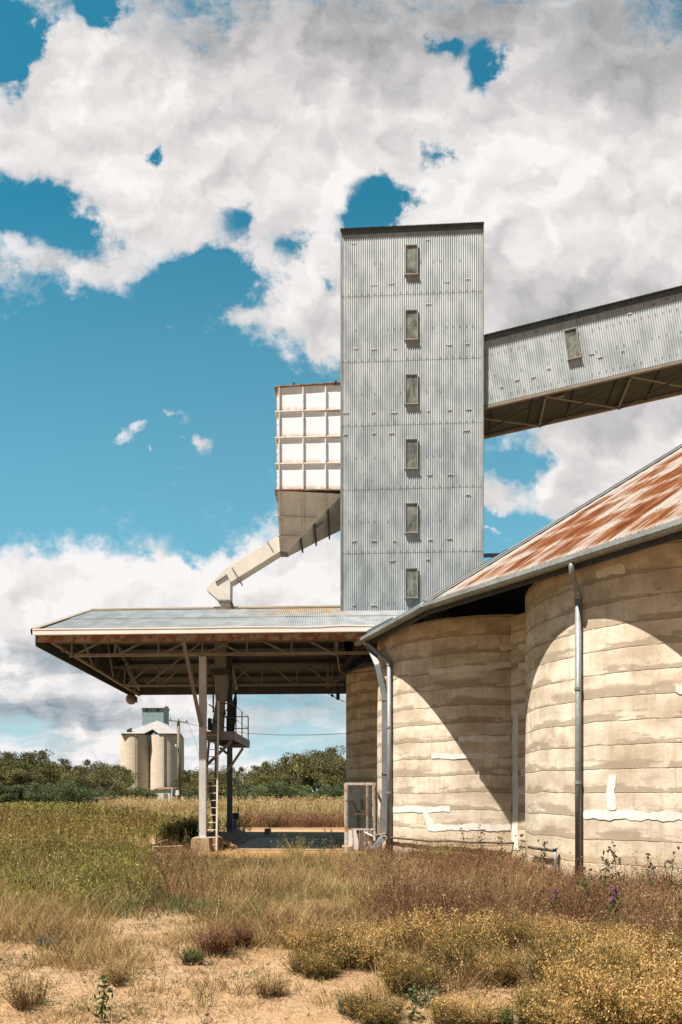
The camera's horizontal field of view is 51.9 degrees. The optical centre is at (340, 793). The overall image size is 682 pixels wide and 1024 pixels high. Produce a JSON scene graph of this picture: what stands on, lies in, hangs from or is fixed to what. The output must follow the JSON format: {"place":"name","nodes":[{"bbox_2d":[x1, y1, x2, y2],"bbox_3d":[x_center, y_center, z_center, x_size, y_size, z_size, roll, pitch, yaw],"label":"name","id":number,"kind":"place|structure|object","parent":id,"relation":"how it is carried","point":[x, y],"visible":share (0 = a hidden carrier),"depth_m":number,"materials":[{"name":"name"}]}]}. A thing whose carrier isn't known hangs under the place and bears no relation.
{"place":"outdoors","nodes":[
{"label":"outdoors","id":0,"kind":"place"},
{"bbox_2d":[79,793,343,811],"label":"plume grass","id":1,"kind":"structure","parent":0,"point":[250,806],"depth_m":73.60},
{"bbox_2d":[157,850,341,858],"bbox_3d":[-2.636,1.794,21.009,7.122,0.001,3.199,0,0,0],"label":"sand apron","id":2,"kind":"object","parent":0,"point":[254,852],"visible":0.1,"depth_m":21.47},
{"bbox_2d":[206,701,218,850],"bbox_3d":[-4.095,-0.585,22.100,0.475,4.775,0.568,0,0,0],"label":"ladder","id":3,"kind":"object","parent":2,"relation":"on","point":[216,785],"visible":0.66,"depth_m":22.06,"materials":[{"name":"metal"}]},
{"bbox_2d":[214,828,343,850],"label":"pavement","id":4,"kind":"structure","parent":0,"point":[340,840],"depth_m":28.82,"materials":[{"name":"concrete"}]},
{"bbox_2d":[238,837,335,848],"bbox_3d":[-1.825,1.817,25.675,3.550,0.095,6.250,0,0,0],"label":"pit grate","id":5,"kind":"object","parent":4,"relation":"on","point":[261,842],"visible":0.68,"depth_m":25.55,"materials":[{"name":"metal"}]},
{"bbox_2d":[223,807,343,827],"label":"red grass","id":6,"kind":"structure","parent":0,"point":[308,820],"depth_m":38.05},
{"bbox_2d":[0,799,643,1023],"bbox_3d":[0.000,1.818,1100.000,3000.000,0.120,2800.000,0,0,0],"label":"ground","id":7,"kind":"structure","parent":0,"point":[330,1017],"depth_m":6.57,"materials":[{"name":"soil"}]},
{"bbox_2d":[0,782,18,802],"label":"bush","id":8,"kind":"object","parent":7,"relation":"on","point":[5,791],"visible":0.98,"depth_m":88.93,"materials":[{"name":"green plant"}]},
{"bbox_2d":[7,784,26,801],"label":"bush","id":9,"kind":"object","parent":7,"relation":"on","point":[17,788],"visible":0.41,"depth_m":94.19,"materials":[{"name":"green plant"}]},
{"bbox_2d":[0,761,38,787],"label":"gum tree","id":10,"kind":"object","parent":7,"relation":"on","point":[18,763],"visible":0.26,"depth_m":110.79,"materials":[{"name":"green plant"}]},
{"bbox_2d":[0,751,41,801],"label":"gum tree","id":11,"kind":"object","parent":7,"relation":"on","point":[6,755],"visible":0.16,"depth_m":121.85,"materials":[{"name":"green plant"}]},
{"bbox_2d":[2,750,47,768],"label":"gum tree","id":12,"kind":"object","parent":7,"relation":"on","point":[27,758],"visible":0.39,"depth_m":118.43,"materials":[{"name":"green plant"}]},
{"bbox_2d":[11,763,41,789],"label":"gum tree","id":13,"kind":"object","parent":7,"relation":"on","point":[24,765],"visible":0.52,"depth_m":107.23,"materials":[{"name":"green plant"}]},
{"bbox_2d":[0,967,60,1011],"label":"shrub","id":14,"kind":"object","parent":7,"relation":"on","point":[23,1000],"visible":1,"depth_m":5.90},
{"bbox_2d":[24,782,48,801],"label":"bush","id":15,"kind":"object","parent":7,"relation":"on","point":[34,790],"visible":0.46,"depth_m":93.06,"materials":[{"name":"green plant"}]},
{"bbox_2d":[0,763,79,788],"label":"gum tree","id":16,"kind":"object","parent":7,"relation":"on","point":[18,773],"visible":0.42,"depth_m":107.22,"materials":[{"name":"green plant"}]},
{"bbox_2d":[24,762,63,785],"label":"gum tree","id":17,"kind":"object","parent":7,"relation":"on","point":[45,771],"visible":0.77,"depth_m":104.18,"materials":[{"name":"green plant"}]},
{"bbox_2d":[33,933,60,949],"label":"shrub","id":18,"kind":"object","parent":7,"relation":"on","point":[41,940],"visible":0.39,"depth_m":8.17,"materials":[{"name":"grey plant"}]},
{"bbox_2d":[35,768,75,790],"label":"gum tree","id":19,"kind":"object","parent":7,"relation":"on","point":[64,773],"visible":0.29,"depth_m":106.03,"materials":[{"name":"green plant"}]},
{"bbox_2d":[36,778,91,804],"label":"bush","id":20,"kind":"object","parent":7,"relation":"on","point":[51,794],"visible":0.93,"depth_m":89.75,"materials":[{"name":"green plant"}]},
{"bbox_2d":[68,769,113,790],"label":"gum tree","id":21,"kind":"object","parent":7,"relation":"on","point":[93,778],"visible":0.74,"depth_m":103.81,"materials":[{"name":"green plant"}]},
{"bbox_2d":[74,760,114,800],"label":"gum tree","id":22,"kind":"object","parent":7,"relation":"on","point":[95,767],"visible":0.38,"depth_m":126.40,"materials":[{"name":"green plant"}]},
{"bbox_2d":[87,975,112,1022],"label":"thistle","id":23,"kind":"object","parent":7,"relation":"on","point":[104,994],"visible":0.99,"depth_m":5.58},
{"bbox_2d":[77,786,122,805],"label":"bush","id":24,"kind":"object","parent":7,"relation":"on","point":[97,792],"visible":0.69,"depth_m":90.99,"materials":[{"name":"green plant"}]},
{"bbox_2d":[90,765,135,782],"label":"gum tree","id":25,"kind":"object","parent":7,"relation":"on","point":[117,770],"visible":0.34,"depth_m":123.36,"materials":[{"name":"green plant"}]},
{"bbox_2d":[95,777,133,795],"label":"gum tree","id":26,"kind":"object","parent":7,"relation":"on","point":[116,787],"visible":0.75,"depth_m":104.68,"materials":[{"name":"green plant"}]},
{"bbox_2d":[95,956,138,986],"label":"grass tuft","id":27,"kind":"object","parent":7,"relation":"on","point":[117,973],"visible":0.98,"depth_m":6.61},
{"bbox_2d":[0,802,247,901],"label":"dead stems","id":28,"kind":"object","parent":7,"relation":"on","point":[102,822],"visible":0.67,"depth_m":20.09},
{"bbox_2d":[102,784,147,801],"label":"bush","id":29,"kind":"object","parent":7,"relation":"on","point":[135,792],"visible":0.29,"depth_m":113.35,"materials":[{"name":"green plant"}]},
{"bbox_2d":[0,799,253,915],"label":"field weeds","id":30,"kind":"object","parent":7,"relation":"on","point":[64,805],"visible":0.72,"depth_m":17.90,"materials":[{"name":"green plant"}]},
{"bbox_2d":[120,706,183,801],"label":"silo","id":31,"kind":"object","parent":7,"relation":"on","point":[148,751],"visible":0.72,"depth_m":152.66,"materials":[{"name":"concrete"}]},
{"bbox_2d":[154,787,176,802],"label":"shed","id":32,"kind":"structure","parent":7,"relation":"on","point":[163,792],"depth_m":145.00,"materials":[{"name":"grey paint"}]},
{"bbox_2d":[159,822,180,839],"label":"shrub","id":33,"kind":"object","parent":7,"relation":"on","point":[164,828],"visible":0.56,"depth_m":27.90,"materials":[{"name":"green plant"}]},
{"bbox_2d":[169,718,187,807],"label":"power pole","id":34,"kind":"object","parent":7,"relation":"on","point":[178,790],"visible":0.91,"depth_m":77.85,"materials":[{"name":"grey wood"}]},
{"bbox_2d":[172,815,198,844],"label":"shrub","id":35,"kind":"object","parent":7,"relation":"on","point":[181,831],"visible":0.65,"depth_m":25.09,"materials":[{"name":"green plant"}]},
{"bbox_2d":[177,946,209,965],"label":"shrub","id":36,"kind":"object","parent":7,"relation":"on","point":[194,956],"visible":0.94,"depth_m":7.42,"materials":[{"name":"green plant"}]},
{"bbox_2d":[182,918,238,956],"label":"shrub","id":37,"kind":"object","parent":7,"relation":"on","point":[218,940],"visible":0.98,"depth_m":7.85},
{"bbox_2d":[208,782,214,831],"bbox_3d":[-5.347,0.658,29.350,0.634,2.318,0.195,0,0,43],"label":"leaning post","id":38,"kind":"object","parent":7,"relation":"on","point":[212,798],"visible":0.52,"depth_m":29.33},
{"bbox_2d":[30,605,424,851],"bbox_3d":[-3.523,-2.555,26.125,12.345,8.911,11.359,0,0,0],"label":"loading canopy","id":39,"kind":"object","parent":7,"relation":"on","point":[171,650],"visible":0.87,"depth_m":24.29,"materials":[{"name":"metal"}]},
{"bbox_2d":[208,643,232,730],"bbox_3d":[-4.423,-4.336,25.970,0.912,4.253,0.740,0,0,0],"label":"loading spout","id":40,"kind":"object","parent":39,"relation":"hanging from","point":[221,673],"visible":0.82,"depth_m":25.79,"materials":[{"name":"grey paint"}]},
{"bbox_2d":[231,675,236,730],"bbox_3d":[-3.961,-3.348,25.905,0.224,2.154,0.180,0,0,22],"label":"hanging sock","id":41,"kind":"object","parent":40,"relation":"hanging from","point":[234,701],"visible":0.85,"depth_m":25.84,"materials":[{"name":"fabric"}]},
{"bbox_2d":[206,534,280,609],"bbox_3d":[-3.621,-8.197,26.200,2.732,2.844,0.700,0,0,0],"label":"grain chute","id":42,"kind":"object","parent":39,"relation":"on","point":[219,589],"visible":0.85,"depth_m":25.90,"materials":[{"name":"beige paint"}]},
{"bbox_2d":[213,776,243,793],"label":"gum tree","id":43,"kind":"object","parent":7,"relation":"on","point":[224,784],"visible":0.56,"depth_m":105.03,"materials":[{"name":"green plant"}]},
{"bbox_2d":[213,828,255,848],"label":"sloping kerb","id":44,"kind":"structure","parent":7,"relation":"on","point":[235,838],"depth_m":24.40,"materials":[{"name":"grey concrete"}]},
{"bbox_2d":[207,703,249,832],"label":"access platform","id":45,"kind":"structure","parent":44,"relation":"on","point":[231,739],"depth_m":24.05,"materials":[{"name":"metal"}]},
{"bbox_2d":[216,914,257,946],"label":"shrub","id":46,"kind":"object","parent":7,"relation":"on","point":[242,933],"visible":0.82,"depth_m":8.24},
{"bbox_2d":[223,783,274,804],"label":"bush","id":47,"kind":"object","parent":7,"relation":"on","point":[254,789],"visible":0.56,"depth_m":88.82,"materials":[{"name":"green plant"}]},
{"bbox_2d":[240,774,282,803],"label":"gum tree","id":48,"kind":"object","parent":7,"relation":"on","point":[261,781],"visible":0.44,"depth_m":107.22,"materials":[{"name":"green plant"}]},
{"bbox_2d":[1,898,528,1023],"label":"pebbles","id":49,"kind":"object","parent":7,"relation":"on","point":[209,1003],"visible":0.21,"depth_m":6.62,"materials":[{"name":"stone"}]},
{"bbox_2d":[245,760,294,781],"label":"gum tree","id":50,"kind":"object","parent":7,"relation":"on","point":[269,770],"visible":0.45,"depth_m":118.77,"materials":[{"name":"green plant"}]},
{"bbox_2d":[249,966,296,997],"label":"shrub","id":51,"kind":"object","parent":7,"relation":"on","point":[269,987],"visible":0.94,"depth_m":6.19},
{"bbox_2d":[263,903,300,933],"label":"shrub","id":52,"kind":"object","parent":7,"relation":"on","point":[281,921],"visible":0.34,"depth_m":8.94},
{"bbox_2d":[265,781,302,803],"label":"bush","id":53,"kind":"object","parent":7,"relation":"on","point":[283,787],"visible":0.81,"depth_m":88.17,"materials":[{"name":"green plant"}]},
{"bbox_2d":[272,830,309,857],"bbox_3d":[-1.238,1.397,19.433,1.274,0.867,1.078,0,0,-19],"label":"wild oat","id":54,"kind":"object","parent":7,"relation":"on","point":[298,846],"visible":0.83,"depth_m":19.38,"materials":[{"name":"beige plant"}]},
{"bbox_2d":[276,769,312,786],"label":"gum tree","id":55,"kind":"object","parent":7,"relation":"on","point":[294,780],"visible":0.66,"depth_m":106.43,"materials":[{"name":"green plant"}]},
{"bbox_2d":[277,786,315,806],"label":"bush","id":56,"kind":"object","parent":7,"relation":"on","point":[305,793],"visible":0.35,"depth_m":88.09,"materials":[{"name":"green plant"}]},
{"bbox_2d":[268,917,326,951],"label":"shrub","id":57,"kind":"object","parent":7,"relation":"on","point":[292,936],"visible":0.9,"depth_m":8.04,"materials":[{"name":"yellow plant"}]},
{"bbox_2d":[289,782,323,799],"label":"bush","id":58,"kind":"object","parent":7,"relation":"on","point":[304,787],"visible":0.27,"depth_m":96.56,"materials":[{"name":"green plant"}]},
{"bbox_2d":[271,937,346,979],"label":"shrub","id":59,"kind":"object","parent":7,"relation":"on","point":[310,965],"visible":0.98,"depth_m":6.88,"materials":[{"name":"yellow plant"}]},
{"bbox_2d":[292,756,332,805],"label":"gum tree","id":60,"kind":"object","parent":7,"relation":"on","point":[310,762],"visible":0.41,"depth_m":108.94,"materials":[{"name":"green plant"}]},
{"bbox_2d":[289,759,345,805],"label":"gum tree","id":61,"kind":"object","parent":7,"relation":"on","point":[319,764],"visible":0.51,"depth_m":106.07,"materials":[{"name":"green plant"}]},
{"bbox_2d":[292,748,344,789],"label":"gum tree","id":62,"kind":"object","parent":7,"relation":"on","point":[318,753],"visible":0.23,"depth_m":126.40,"materials":[{"name":"green plant"}]},
{"bbox_2d":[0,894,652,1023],"bbox_3d":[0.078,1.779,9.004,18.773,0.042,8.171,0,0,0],"label":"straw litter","id":63,"kind":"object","parent":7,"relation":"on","point":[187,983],"visible":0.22,"depth_m":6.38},
{"bbox_2d":[311,784,343,802],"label":"bush","id":64,"kind":"object","parent":7,"relation":"on","point":[331,792],"visible":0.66,"depth_m":88.31,"materials":[{"name":"green plant"}]},
{"bbox_2d":[318,745,345,768],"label":"gum tree","id":65,"kind":"object","parent":7,"relation":"on","point":[333,750],"visible":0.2,"depth_m":135.85,"materials":[{"name":"green plant"}]},
{"bbox_2d":[321,764,345,787],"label":"gum tree","id":66,"kind":"object","parent":7,"relation":"on","point":[330,776],"visible":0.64,"depth_m":104.35,"materials":[{"name":"green plant"}]},
{"bbox_2d":[0,831,681,1023],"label":"dry grass","id":67,"kind":"structure","parent":7,"relation":"on","point":[27,920],"depth_m":8.94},
{"bbox_2d":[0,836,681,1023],"bbox_3d":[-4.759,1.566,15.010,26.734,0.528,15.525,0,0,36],"label":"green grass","id":68,"kind":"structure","parent":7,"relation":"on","point":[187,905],"depth_m":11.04,"materials":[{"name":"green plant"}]},
{"bbox_2d":[334,989,364,1016],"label":"shrub","id":69,"kind":"object","parent":7,"relation":"on","point":[342,1008],"visible":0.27,"depth_m":5.67,"materials":[{"name":"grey plant"}]},
{"bbox_2d":[343,783,374,854],"bbox_3d":[0.550,0.750,20.649,1.000,2.160,0.901,0,0,0],"label":"cage","id":70,"kind":"object","parent":7,"relation":"on","point":[353,836],"visible":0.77,"depth_m":20.29,"materials":[{"name":"white paint"}]},
{"bbox_2d":[312,917,408,970],"bbox_3d":[0.166,1.567,7.391,0.921,0.519,1.103,0,0,-41],"label":"shrub","id":71,"kind":"object","parent":7,"relation":"on","point":[356,950],"visible":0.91,"depth_m":7.25,"materials":[{"name":"yellow plant"}]},
{"bbox_2d":[326,978,409,1023],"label":"shrub","id":72,"kind":"object","parent":7,"relation":"on","point":[373,1009],"visible":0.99,"depth_m":5.47,"materials":[{"name":"yellow plant"}]},
{"bbox_2d":[344,913,411,948],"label":"shrub","id":73,"kind":"object","parent":7,"relation":"on","point":[395,935],"visible":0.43,"depth_m":8.19,"materials":[{"name":"yellow plant"}]},
{"bbox_2d":[101,831,681,960],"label":"red grass","id":74,"kind":"structure","parent":7,"relation":"on","point":[476,863],"depth_m":10.77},
{"bbox_2d":[371,945,451,997],"bbox_3d":[0.643,1.598,6.245,0.744,0.445,0.765,0,0,4],"label":"shrub","id":75,"kind":"object","parent":7,"relation":"on","point":[411,976],"visible":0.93,"depth_m":6.20,"materials":[{"name":"yellow plant"}]},
{"bbox_2d":[405,984,426,1023],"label":"thistle","id":76,"kind":"object","parent":7,"relation":"on","point":[411,989],"visible":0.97,"depth_m":5.50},
{"bbox_2d":[409,985,442,1008],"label":"shrub","id":77,"kind":"object","parent":7,"relation":"on","point":[421,995],"visible":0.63,"depth_m":5.92,"materials":[{"name":"grey plant"}]},
{"bbox_2d":[374,904,512,953],"bbox_3d":[1.147,1.530,7.821,1.488,0.597,1.296,0,0,34],"label":"shrub","id":78,"kind":"object","parent":7,"relation":"on","point":[416,925],"visible":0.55,"depth_m":7.82,"materials":[{"name":"yellow plant"}]},
{"bbox_2d":[414,919,511,976],"bbox_3d":[1.244,1.570,7.198,1.006,0.506,1.035,0,0,3],"label":"shrub","id":79,"kind":"object","parent":7,"relation":"on","point":[471,949],"visible":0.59,"depth_m":7.03,"materials":[{"name":"yellow plant"}]},
{"bbox_2d":[417,985,509,1023],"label":"shrub","id":80,"kind":"object","parent":7,"relation":"on","point":[453,1013],"visible":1,"depth_m":5.37,"materials":[{"name":"yellow plant"}]},
{"bbox_2d":[481,999,516,1023],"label":"shrub","id":81,"kind":"object","parent":7,"relation":"on","point":[506,1016],"visible":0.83,"depth_m":5.41,"materials":[{"name":"green plant"}]},
{"bbox_2d":[467,936,531,985],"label":"shrub","id":82,"kind":"object","parent":7,"relation":"on","point":[499,962],"visible":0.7,"depth_m":6.62,"materials":[{"name":"yellow plant"}]},
{"bbox_2d":[459,903,539,952],"bbox_3d":[1.811,1.566,8.151,0.900,0.515,0.875,0,0,-13],"label":"shrub","id":83,"kind":"object","parent":7,"relation":"on","point":[507,931],"visible":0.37,"depth_m":8.03,"materials":[{"name":"yellow plant"}]},
{"bbox_2d":[329,443,681,885],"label":"grain silo","id":84,"kind":"object","parent":7,"relation":"on","point":[530,688],"visible":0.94,"depth_m":15.20,"materials":[{"name":"concrete"}]},
{"bbox_2d":[340,221,498,657],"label":"elevator tower","id":85,"kind":"structure","parent":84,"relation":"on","point":[411,416],"depth_m":24.59,"materials":[{"name":"metal"}]},
{"bbox_2d":[274,381,339,556],"bbox_3d":[-1.167,-11.850,26.535,2.434,5.800,3.130,0,0,0],"label":"overhead bin","id":86,"kind":"object","parent":85,"relation":"attached to","point":[307,466],"visible":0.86,"depth_m":25.05,"materials":[{"name":"metal"}]},
{"bbox_2d":[405,244,417,275],"bbox_3d":[2.475,-18.723,24.547,0.475,1.073,0.100,0,0,3],"label":"window","id":87,"kind":"structure","parent":85,"relation":"in","point":[411,250],"depth_m":24.55,"materials":[{"name":"grey glass"}]},
{"bbox_2d":[405,309,417,340],"bbox_3d":[2.475,-16.441,24.547,0.475,1.073,0.100,0,0,3],"label":"window","id":88,"kind":"structure","parent":85,"relation":"in","point":[411,316],"depth_m":24.55,"materials":[{"name":"grey glass"}]},
{"bbox_2d":[405,374,417,405],"bbox_3d":[2.475,-14.185,24.547,0.475,1.073,0.100,0,0,3],"label":"window","id":89,"kind":"structure","parent":85,"relation":"in","point":[411,380],"depth_m":24.55,"materials":[{"name":"grey glass"}]},
{"bbox_2d":[405,438,417,469],"bbox_3d":[2.475,-11.920,24.547,0.475,1.073,0.100,0,0,3],"label":"window","id":90,"kind":"structure","parent":85,"relation":"in","point":[411,445],"depth_m":24.55,"materials":[{"name":"grey glass"}]},
{"bbox_2d":[405,502,417,533],"bbox_3d":[2.475,-9.672,24.547,0.475,1.073,0.100,0,0,3],"label":"window","id":91,"kind":"structure","parent":85,"relation":"in","point":[411,509],"depth_m":24.55,"materials":[{"name":"grey glass"}]},
{"bbox_2d":[405,568,417,598],"bbox_3d":[2.475,-7.390,24.547,0.475,1.073,0.100,0,0,3],"label":"window","id":92,"kind":"structure","parent":85,"relation":"in","point":[411,574],"depth_m":24.55,"materials":[{"name":"grey glass"}]},
{"bbox_2d":[484,285,681,438],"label":"conveyor gallery","id":93,"kind":"object","parent":85,"relation":"attached to","point":[621,354],"visible":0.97,"depth_m":24.22,"materials":[{"name":"metal"}]},
{"bbox_2d":[563,327,581,361],"bbox_3d":[7.954,-15.457,24.051,0.603,1.117,0.100,0,0,9],"label":"window","id":94,"kind":"structure","parent":93,"relation":"in","point":[571,339],"depth_m":24.06,"materials":[{"name":"grey glass"}]},
{"bbox_2d":[372,834,513,843],"bbox_3d":[2.545,1.423,18.830,4.198,0.686,0.759,0,0,36],"label":"water pipe","id":95,"kind":"object","parent":84,"relation":"attached to","point":[469,842],"visible":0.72,"depth_m":18.37,"materials":[{"name":"metal"}]},
{"bbox_2d":[528,846,557,878],"bbox_3d":[4.233,1.445,14.788,0.115,0.710,1.122,0,0,-15],"label":"standpipe","id":96,"kind":"object","parent":7,"relation":"on","point":[554,849],"visible":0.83,"depth_m":14.28,"materials":[{"name":"metal"}]},
{"bbox_2d":[509,911,597,950],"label":"shrub","id":97,"kind":"object","parent":7,"relation":"on","point":[546,928],"visible":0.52,"depth_m":7.95,"materials":[{"name":"yellow plant"}]},
{"bbox_2d":[498,978,610,1023],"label":"shrub","id":98,"kind":"object","parent":7,"relation":"on","point":[540,1009],"visible":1,"depth_m":5.30,"materials":[{"name":"yellow plant"}]},
{"bbox_2d":[517,924,651,986],"bbox_3d":[2.235,1.532,6.464,1.170,0.591,1.138,0,0,32],"label":"shrub","id":99,"kind":"object","parent":7,"relation":"on","point":[547,954],"visible":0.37,"depth_m":6.38,"materials":[{"name":"yellow plant"}]},
{"bbox_2d":[534,940,663,1009],"bbox_3d":[2.214,1.566,5.968,0.926,0.517,1.062,0,0,35],"label":"shrub","id":100,"kind":"object","parent":7,"relation":"on","point":[584,971],"visible":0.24,"depth_m":6.00,"materials":[{"name":"yellow plant"}]},
{"bbox_2d":[573,918,638,943],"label":"shrub","id":101,"kind":"object","parent":7,"relation":"on","point":[620,927],"visible":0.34,"depth_m":8.28,"materials":[{"name":"yellow plant"}]},
{"bbox_2d":[598,848,613,898],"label":"thistle","id":102,"kind":"object","parent":7,"relation":"on","point":[606,865],"visible":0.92,"depth_m":10.88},
{"bbox_2d":[535,944,681,1023],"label":"shrub","id":103,"kind":"object","parent":7,"relation":"on","point":[669,1005],"visible":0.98,"depth_m":5.26,"materials":[{"name":"yellow plant"}]},
{"bbox_2d":[543,922,675,965],"bbox_3d":[2.702,1.561,7.076,1.111,0.527,1.275,0,0,42],"label":"shrub","id":104,"kind":"object","parent":7,"relation":"on","point":[636,941],"visible":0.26,"depth_m":7.00,"materials":[{"name":"yellow plant"}]},
{"bbox_2d":[603,885,624,926],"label":"thistle","id":105,"kind":"object","parent":7,"relation":"on","point":[613,899],"visible":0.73,"depth_m":9.17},
{"bbox_2d":[591,931,681,997],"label":"shrub","id":106,"kind":"object","parent":7,"relation":"on","point":[678,963],"visible":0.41,"depth_m":6.25,"materials":[{"name":"yellow plant"}]},
{"bbox_2d":[624,907,680,941],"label":"shrub","id":107,"kind":"object","parent":7,"relation":"on","point":[652,923],"visible":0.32,"depth_m":8.26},
{"bbox_2d":[625,919,681,963],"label":"shrub","id":108,"kind":"object","parent":7,"relation":"on","point":[678,939],"visible":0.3,"depth_m":7.23,"materials":[{"name":"yellow plant"}]},
{"bbox_2d":[0,0,681,793],"label":"sky","id":109,"kind":"structure","parent":0,"point":[180,180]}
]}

